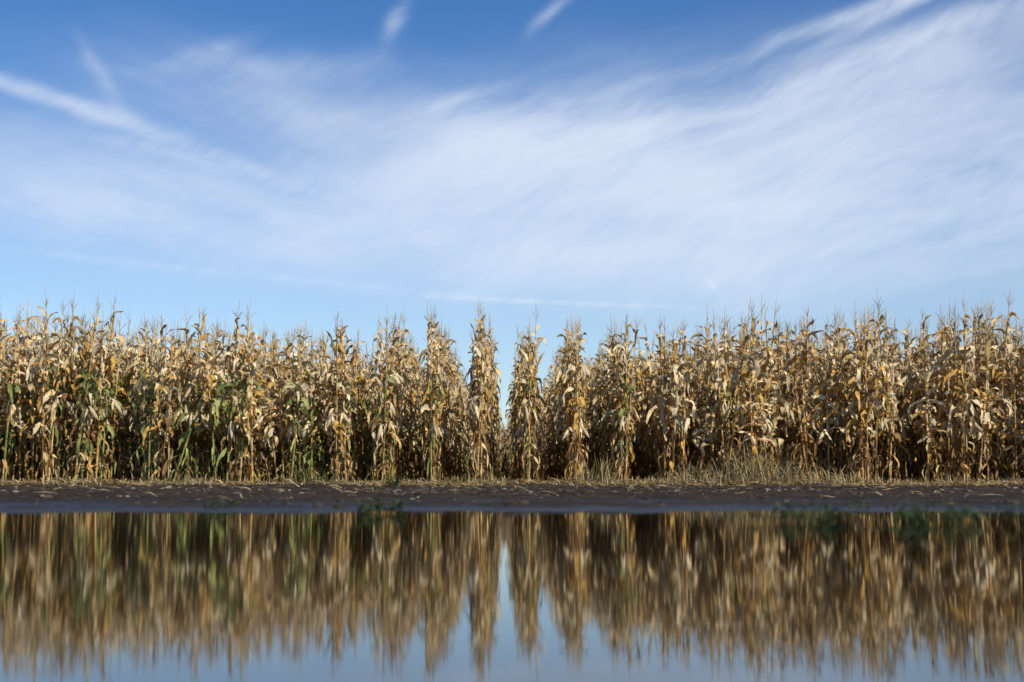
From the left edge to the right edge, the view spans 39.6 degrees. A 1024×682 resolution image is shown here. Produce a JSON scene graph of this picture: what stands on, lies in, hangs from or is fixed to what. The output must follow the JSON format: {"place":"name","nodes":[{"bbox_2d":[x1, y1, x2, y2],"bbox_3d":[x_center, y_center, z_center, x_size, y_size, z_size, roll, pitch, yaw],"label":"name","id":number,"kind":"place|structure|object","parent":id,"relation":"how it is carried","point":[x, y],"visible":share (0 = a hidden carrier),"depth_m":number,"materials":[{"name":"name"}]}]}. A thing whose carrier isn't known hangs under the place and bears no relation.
{"place":"outdoors","nodes":[
{"label":"outdoors","id":0,"kind":"place"},
{"bbox_2d":[0,505,1023,681],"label":"pond water","id":1,"kind":"structure","parent":0,"point":[405,595],"depth_m":1.88,"materials":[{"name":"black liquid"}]},
{"bbox_2d":[747,500,845,523],"bbox_3d":[1.122,0.672,5.537,0.398,0.106,0.525,0,-6,0],"label":"green weed","id":2,"kind":"object","parent":1,"relation":"on","point":[826,516],"visible":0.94,"depth_m":5.53,"materials":[{"name":"green plant"}]},
{"bbox_2d":[838,500,991,524],"bbox_3d":[1.537,0.660,5.436,0.539,0.111,0.547,0,-6,0],"label":"green weed","id":3,"kind":"object","parent":1,"relation":"on","point":[913,515],"visible":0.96,"depth_m":5.36,"materials":[{"name":"green plant"}]},
{"bbox_2d":[0,287,1023,484],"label":"corn field","id":4,"kind":"structure","parent":0,"point":[94,407],"depth_m":23.01,"materials":[{"name":"beige plant"}]},
{"bbox_2d":[0,482,1023,513],"bbox_3d":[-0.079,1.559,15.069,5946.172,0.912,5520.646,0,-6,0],"label":"ground","id":5,"kind":"structure","parent":0,"point":[685,501],"depth_m":11.48,"materials":[{"name":"brown soil"}]},
{"bbox_2d":[203,497,238,507],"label":"green weed","id":6,"kind":"object","parent":5,"relation":"on","point":[222,500],"visible":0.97,"depth_m":8.16,"materials":[{"name":"green plant"}]},
{"bbox_2d":[264,459,350,484],"bbox_3d":[-3.159,2.017,21.830,1.123,0.439,0.828,4,-7,-38],"label":"green grass clump","id":7,"kind":"object","parent":5,"relation":"on","point":[309,478],"visible":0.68,"depth_m":21.90,"materials":[{"name":"green plant"}]},
{"bbox_2d":[333,490,406,513],"bbox_3d":[-0.700,0.821,7.192,0.374,0.142,0.424,2,-6,-15],"label":"green weed","id":8,"kind":"object","parent":5,"relation":"on","point":[378,505],"visible":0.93,"depth_m":7.25,"materials":[{"name":"green plant"}]},
{"bbox_2d":[384,475,407,485],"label":"green weed","id":9,"kind":"object","parent":5,"relation":"on","point":[392,482],"visible":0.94,"depth_m":20.40,"materials":[{"name":"green plant"}]},
{"bbox_2d":[434,469,515,485],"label":"green grass clump","id":10,"kind":"object","parent":5,"relation":"on","point":[464,481],"visible":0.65,"depth_m":21.95,"materials":[{"name":"green plant"}]},
{"bbox_2d":[0,483,1023,508],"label":"mud clods","id":11,"kind":"object","parent":5,"relation":"on","point":[425,491],"visible":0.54,"depth_m":15.79,"materials":[{"name":"brown soil"}]},
{"bbox_2d":[0,476,1023,497],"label":"straw litter","id":12,"kind":"object","parent":5,"relation":"on","point":[235,481],"visible":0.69,"depth_m":21.73,"materials":[{"name":"beige plant"}]},
{"bbox_2d":[565,453,628,485],"bbox_3d":[1.360,1.987,22.051,0.922,0.535,0.766,-4,-7,34],"label":"grass clump","id":13,"kind":"object","parent":5,"relation":"on","point":[609,471],"visible":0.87,"depth_m":21.99,"materials":[{"name":"plant"}]},
{"bbox_2d":[647,459,740,485],"bbox_3d":[2.910,2.007,22.084,1.281,0.492,1.145,5,-8,-42],"label":"dry grass clump","id":14,"kind":"object","parent":5,"relation":"on","point":[706,476],"visible":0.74,"depth_m":21.94,"materials":[{"name":"beige plant"}]},
{"bbox_2d":[670,437,860,485],"bbox_3d":[3.767,1.862,22.110,2.814,0.835,1.793,2,-6,-21],"label":"dry grass clump","id":15,"kind":"object","parent":5,"relation":"on","point":[748,476],"visible":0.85,"depth_m":21.90,"materials":[{"name":"beige plant"}]},
{"bbox_2d":[780,466,903,485],"bbox_3d":[5.097,2.074,22.110,2.345,0.389,0.902,0,-6,0],"label":"dry grass clump","id":16,"kind":"object","parent":5,"relation":"on","point":[826,474],"visible":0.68,"depth_m":22.09,"materials":[{"name":"beige plant"}]},
{"bbox_2d":[816,500,887,508],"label":"green weed","id":17,"kind":"object","parent":5,"relation":"on","point":[867,506],"visible":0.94,"depth_m":8.12,"materials":[{"name":"green plant"}]},
{"bbox_2d":[979,502,1023,512],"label":"green weed","id":18,"kind":"object","parent":5,"relation":"on","point":[1003,509],"visible":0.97,"depth_m":7.34,"materials":[{"name":"green plant"}]},
{"bbox_2d":[0,469,1023,485],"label":"edge grass","id":19,"kind":"structure","parent":0,"point":[504,477],"depth_m":21.96,"materials":[{"name":"beige plant"}]},
{"bbox_2d":[0,0,1023,467],"label":"sky","id":20,"kind":"structure","parent":0,"point":[674,161],"materials":[{"name":"blue"}]}
]}

